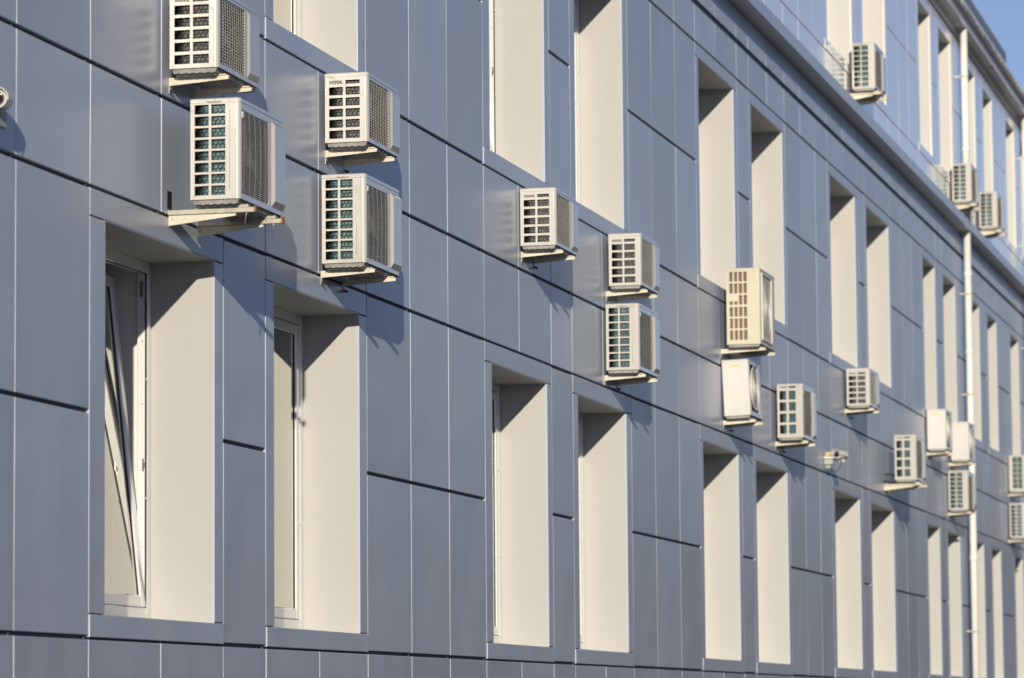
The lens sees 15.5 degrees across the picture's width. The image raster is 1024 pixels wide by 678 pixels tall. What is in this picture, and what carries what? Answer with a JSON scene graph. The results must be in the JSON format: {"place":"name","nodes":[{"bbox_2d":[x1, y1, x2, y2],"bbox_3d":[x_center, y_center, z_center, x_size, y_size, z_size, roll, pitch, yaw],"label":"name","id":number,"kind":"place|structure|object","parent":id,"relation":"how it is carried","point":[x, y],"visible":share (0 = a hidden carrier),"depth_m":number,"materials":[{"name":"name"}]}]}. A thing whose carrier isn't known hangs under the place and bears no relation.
{"place":"outdoors","nodes":[
{"label":"outdoors","id":0,"kind":"place"},
{"bbox_2d":[0,0,1023,677],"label":"office building","id":1,"kind":"structure","parent":0,"point":[264,452],"depth_m":32.46,"materials":[{"name":"grey metal"}]},
{"bbox_2d":[0,87,14,128],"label":"security camera","id":2,"kind":"object","parent":1,"relation":"attached to","point":[7,99],"visible":1,"depth_m":19.91,"materials":[{"name":"white plastic"}]},
{"bbox_2d":[85,187,223,643],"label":"window","id":3,"kind":"structure","parent":1,"relation":"in","point":[155,410],"depth_m":23.59,"materials":[{"name":"metal"}]},
{"bbox_2d":[169,0,259,98],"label":"air conditioner","id":4,"kind":"object","parent":1,"relation":"attached to","point":[214,47],"visible":1,"depth_m":22.92,"materials":[{"name":"white metal"}]},
{"bbox_2d":[167,97,285,236],"bbox_3d":[-1.741,-1.038,23.172,0.563,0.771,0.894,-2,-6,14],"label":"air conditioner","id":5,"kind":"object","parent":1,"relation":"attached to","point":[237,165],"visible":1,"depth_m":22.82,"materials":[{"name":"white metal"}]},
{"bbox_2d":[262,0,364,73],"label":"window","id":6,"kind":"structure","parent":1,"relation":"in","point":[328,36],"depth_m":27.13,"materials":[{"name":"metal"}]},
{"bbox_2d":[262,255,367,651],"bbox_3d":[-1.565,0.852,25.866,0.497,2.575,2.421,-2,-6,14],"label":"window","id":7,"kind":"structure","parent":1,"relation":"in","point":[315,450],"depth_m":26.77,"materials":[{"name":"metal"}]},
{"bbox_2d":[321,173,401,292],"bbox_3d":[-1.060,-0.725,26.305,0.390,0.754,0.894,-2,-6,14],"label":"air conditioner","id":8,"kind":"object","parent":1,"relation":"attached to","point":[361,228],"visible":1,"depth_m":25.95,"materials":[{"name":"white metal"}]},
{"bbox_2d":[325,72,399,173],"bbox_3d":[-1.054,-1.508,26.466,0.375,0.624,0.810,-2,-6,14],"label":"air conditioner","id":9,"kind":"object","parent":1,"relation":"attached to","point":[362,118],"visible":1,"depth_m":26.14,"materials":[{"name":"white metal"}]},
{"bbox_2d":[479,0,549,188],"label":"window","id":10,"kind":"structure","parent":1,"relation":"in","point":[515,56],"depth_m":32.91,"materials":[{"name":"paint"}]},
{"bbox_2d":[483,341,554,661],"bbox_3d":[-0.163,1.417,31.569,0.496,2.575,2.391,-2,-6,14],"label":"window","id":11,"kind":"structure","parent":1,"relation":"in","point":[518,499],"depth_m":32.51,"materials":[{"name":"metal"}]},
{"bbox_2d":[520,187,577,268],"bbox_3d":[0.324,-0.931,32.091,0.365,0.624,0.810,-2,-6,14],"label":"air conditioner","id":12,"kind":"object","parent":1,"relation":"attached to","point":[549,223],"visible":1,"depth_m":31.75,"materials":[{"name":"white metal"}]},
{"bbox_2d":[567,0,628,235],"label":"window","id":13,"kind":"structure","parent":1,"relation":"in","point":[597,66],"depth_m":36.14,"materials":[{"name":"metal"}]},
{"bbox_2d":[571,375,634,666],"bbox_3d":[0.620,1.731,34.752,0.497,2.575,2.526,-2,-6,14],"label":"window","id":14,"kind":"structure","parent":1,"relation":"in","point":[602,443],"depth_m":35.72,"materials":[{"name":"metal"}]},
{"bbox_2d":[605,303,659,389],"bbox_3d":[1.128,0.086,35.214,0.390,0.754,0.894,-2,-6,14],"label":"air conditioner","id":15,"kind":"object","parent":1,"relation":"attached to","point":[632,343],"visible":1,"depth_m":34.84,"materials":[{"name":"white metal"}]},
{"bbox_2d":[606,233,659,303],"bbox_3d":[1.142,-0.638,35.358,0.395,0.624,0.810,-2,-6,14],"label":"air conditioner","id":16,"kind":"object","parent":1,"relation":"attached to","point":[634,268],"visible":1,"depth_m":35.02,"materials":[{"name":"white metal"}]},
{"bbox_2d":[694,42,738,304],"bbox_3d":[2.014,-1.728,40.943,0.486,2.620,2.456,-2,-6,14],"label":"window","id":17,"kind":"structure","parent":1,"relation":"in","point":[715,88],"depth_m":41.91,"materials":[{"name":"paint"}]},
{"bbox_2d":[698,424,744,672],"bbox_3d":[2.047,2.304,40.536,0.487,2.575,2.456,-2,-6,14],"label":"window","id":18,"kind":"structure","parent":1,"relation":"in","point":[721,547],"depth_m":41.49,"materials":[{"name":"metal"}]},
{"bbox_2d":[722,359,762,431],"bbox_3d":[2.533,0.628,40.994,0.360,0.754,0.770,-2,-6,14],"label":"air conditioner","id":19,"kind":"object","parent":1,"relation":"attached to","point":[742,393],"visible":1,"depth_m":40.66,"materials":[{"name":"white metal"}]},
{"bbox_2d":[721,268,775,359],"bbox_3d":[2.591,-0.245,41.066,0.495,0.964,0.950,-2,-6,14],"label":"air conditioner","id":20,"kind":"object","parent":1,"relation":"attached to","point":[750,312],"visible":0.99,"depth_m":40.65,"materials":[{"name":"plastic"}]},
{"bbox_2d":[748,91,787,337],"bbox_3d":[2.779,-1.420,44.055,0.487,2.620,2.456,-2,-6,14],"label":"window","id":21,"kind":"structure","parent":1,"relation":"in","point":[766,130],"depth_m":45.07,"materials":[{"name":"paint"}]},
{"bbox_2d":[752,445,792,674],"bbox_3d":[2.812,2.612,43.648,0.486,2.575,2.456,-2,-6,14],"label":"window","id":22,"kind":"structure","parent":1,"relation":"in","point":[774,655],"depth_m":44.64,"materials":[{"name":"metal"}]},
{"bbox_2d":[775,383,816,452],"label":"air conditioner","id":23,"kind":"object","parent":1,"relation":"attached to","point":[796,416],"visible":1,"depth_m":43.88,"materials":[{"name":"white metal"}]},
{"bbox_2d":[824,449,847,471],"bbox_3d":[4.081,1.542,47.479,0.304,0.284,0.234,-5,-7,35],"label":"security camera","id":24,"kind":"object","parent":1,"relation":"attached to","point":[836,455],"visible":1,"depth_m":47.44,"materials":[{"name":"beige plastic"}]},
{"bbox_2d":[824,0,854,77],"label":"window","id":25,"kind":"structure","parent":1,"relation":"in","point":[838,14],"depth_m":51.05,"materials":[{"name":"white plastic"}]},
{"bbox_2d":[826,161,859,372],"bbox_3d":[4.165,-0.862,49.696,0.486,2.620,2.646,-2,-6,14],"label":"window","id":26,"kind":"structure","parent":1,"relation":"in","point":[842,210],"depth_m":50.70,"materials":[{"name":"paint"}]},
{"bbox_2d":[832,476,865,677],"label":"window","id":27,"kind":"structure","parent":1,"relation":"in","point":[847,504],"depth_m":50.28,"materials":[{"name":"metal"}]},
{"bbox_2d":[845,368,879,418],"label":"air conditioner","id":28,"kind":"object","parent":1,"relation":"attached to","point":[863,390],"visible":1,"depth_m":49.26,"materials":[{"name":"white metal"}]},
{"bbox_2d":[850,42,887,105],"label":"air conditioner","id":29,"kind":"object","parent":1,"relation":"attached to","point":[868,75],"visible":0.99,"depth_m":50.66,"materials":[{"name":"white metal"}]},
{"bbox_2d":[860,0,887,116],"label":"window","id":30,"kind":"structure","parent":1,"relation":"in","point":[873,12],"depth_m":54.26,"materials":[{"name":"white paint"}]},
{"bbox_2d":[864,195,892,398],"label":"window","id":31,"kind":"structure","parent":1,"relation":"in","point":[876,223],"depth_m":53.84,"materials":[{"name":"paint"}]},
{"bbox_2d":[868,490,897,677],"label":"window","id":32,"kind":"structure","parent":1,"relation":"in","point":[881,508],"depth_m":53.42,"materials":[{"name":"metal"}]},
{"bbox_2d":[883,435,927,492],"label":"air conditioner","id":33,"kind":"object","parent":1,"relation":"attached to","point":[910,462],"visible":1,"depth_m":52.57,"materials":[{"name":"white metal"}]},
{"bbox_2d":[916,0,933,165],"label":"window","id":34,"kind":"structure","parent":1,"relation":"in","point":[923,19],"depth_m":59.21,"materials":[{"name":"white paint"}]},
{"bbox_2d":[920,246,937,418],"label":"window","id":35,"kind":"structure","parent":1,"relation":"in","point":[928,272],"depth_m":58.80,"materials":[{"name":"paint"}]},
{"bbox_2d":[925,512,943,677],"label":"window","id":36,"kind":"structure","parent":1,"relation":"in","point":[933,531],"depth_m":58.39,"materials":[{"name":"metal"}]},
{"bbox_2d":[927,409,952,459],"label":"air conditioner","id":37,"kind":"object","parent":1,"relation":"attached to","point":[939,431],"visible":1,"depth_m":57.18,"materials":[{"name":"white metal"}]},
{"bbox_2d":[936,12,952,186],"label":"window","id":38,"kind":"structure","parent":1,"relation":"in","point":[943,32],"depth_m":61.71,"materials":[{"name":"white paint"}]},
{"bbox_2d":[942,266,958,421],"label":"window","id":39,"kind":"structure","parent":1,"relation":"in","point":[949,344],"depth_m":61.32,"materials":[{"name":"paint"}]},
{"bbox_2d":[946,520,963,677],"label":"window","id":40,"kind":"structure","parent":1,"relation":"in","point":[955,617],"depth_m":60.91,"materials":[{"name":"metal"}]},
{"bbox_2d":[948,470,975,519],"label":"air conditioner","id":41,"kind":"object","parent":1,"relation":"attached to","point":[962,491],"visible":1,"depth_m":59.59,"materials":[{"name":"white metal"}]},
{"bbox_2d":[949,422,975,470],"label":"air conditioner","id":42,"kind":"object","parent":1,"relation":"attached to","point":[963,445],"visible":1,"depth_m":59.83,"materials":[{"name":"white metal"}]},
{"bbox_2d":[952,163,980,212],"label":"air conditioner","id":43,"kind":"object","parent":1,"relation":"attached to","point":[965,186],"visible":1,"depth_m":61.26,"materials":[{"name":"white metal"}]},
{"bbox_2d":[968,57,977,213],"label":"window","id":44,"kind":"structure","parent":1,"relation":"in","point":[971,67],"depth_m":65.01,"materials":[{"name":"white plastic"}]},
{"bbox_2d":[972,293,982,450],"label":"window","id":45,"kind":"structure","parent":1,"relation":"in","point":[975,301],"depth_m":64.57,"materials":[{"name":"paint"}]},
{"bbox_2d":[977,533,986,677],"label":"window","id":46,"kind":"structure","parent":1,"relation":"in","point":[980,537],"depth_m":64.17,"materials":[{"name":"metal"}]},
{"bbox_2d":[980,73,993,191],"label":"window","id":47,"kind":"structure","parent":1,"relation":"in","point":[986,91],"depth_m":67.52,"materials":[{"name":"white paint"}]},
{"bbox_2d":[978,191,1006,239],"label":"air conditioner","id":48,"kind":"object","parent":1,"relation":"attached to","point":[991,215],"visible":0.99,"depth_m":64.83,"materials":[{"name":"white metal"}]},
{"bbox_2d":[985,305,999,460],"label":"window","id":49,"kind":"structure","parent":1,"relation":"in","point":[991,318],"depth_m":67.07,"materials":[{"name":"metal"}]},
{"bbox_2d":[989,537,1004,677],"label":"window","id":50,"kind":"structure","parent":1,"relation":"in","point":[995,545],"depth_m":66.68,"materials":[{"name":"metal"}]},
{"bbox_2d":[1004,107,1016,256],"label":"window","id":51,"kind":"structure","parent":1,"relation":"in","point":[1008,120],"depth_m":71.07,"materials":[{"name":"white plastic"}]},
{"bbox_2d":[1009,327,1020,454],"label":"window","id":52,"kind":"structure","parent":1,"relation":"in","point":[1014,394],"depth_m":70.67,"materials":[{"name":"metal"}]},
{"bbox_2d":[1009,455,1023,499],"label":"air conditioner","id":53,"kind":"object","parent":1,"relation":"attached to","point":[1016,475],"visible":1,"depth_m":68.31,"materials":[{"name":"plastic"}]},
{"bbox_2d":[1009,503,1023,545],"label":"air conditioner","id":54,"kind":"object","parent":1,"relation":"attached to","point":[1016,511],"visible":1,"depth_m":68.06,"materials":[{"name":"white metal"}]},
{"bbox_2d":[1013,547,1023,677],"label":"window","id":55,"kind":"structure","parent":1,"relation":"in","point":[1018,553],"depth_m":70.26,"materials":[{"name":"metal"}]},
{"bbox_2d":[1018,127,1023,264],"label":"window","id":56,"kind":"structure","parent":1,"relation":"in","point":[1020,133],"depth_m":73.41,"materials":[{"name":"white plastic"}]},
{"bbox_2d":[972,0,1023,89],"label":"sky","id":57,"kind":"structure","parent":0,"point":[1005,18],"materials":[{"name":"blue"}]}
]}

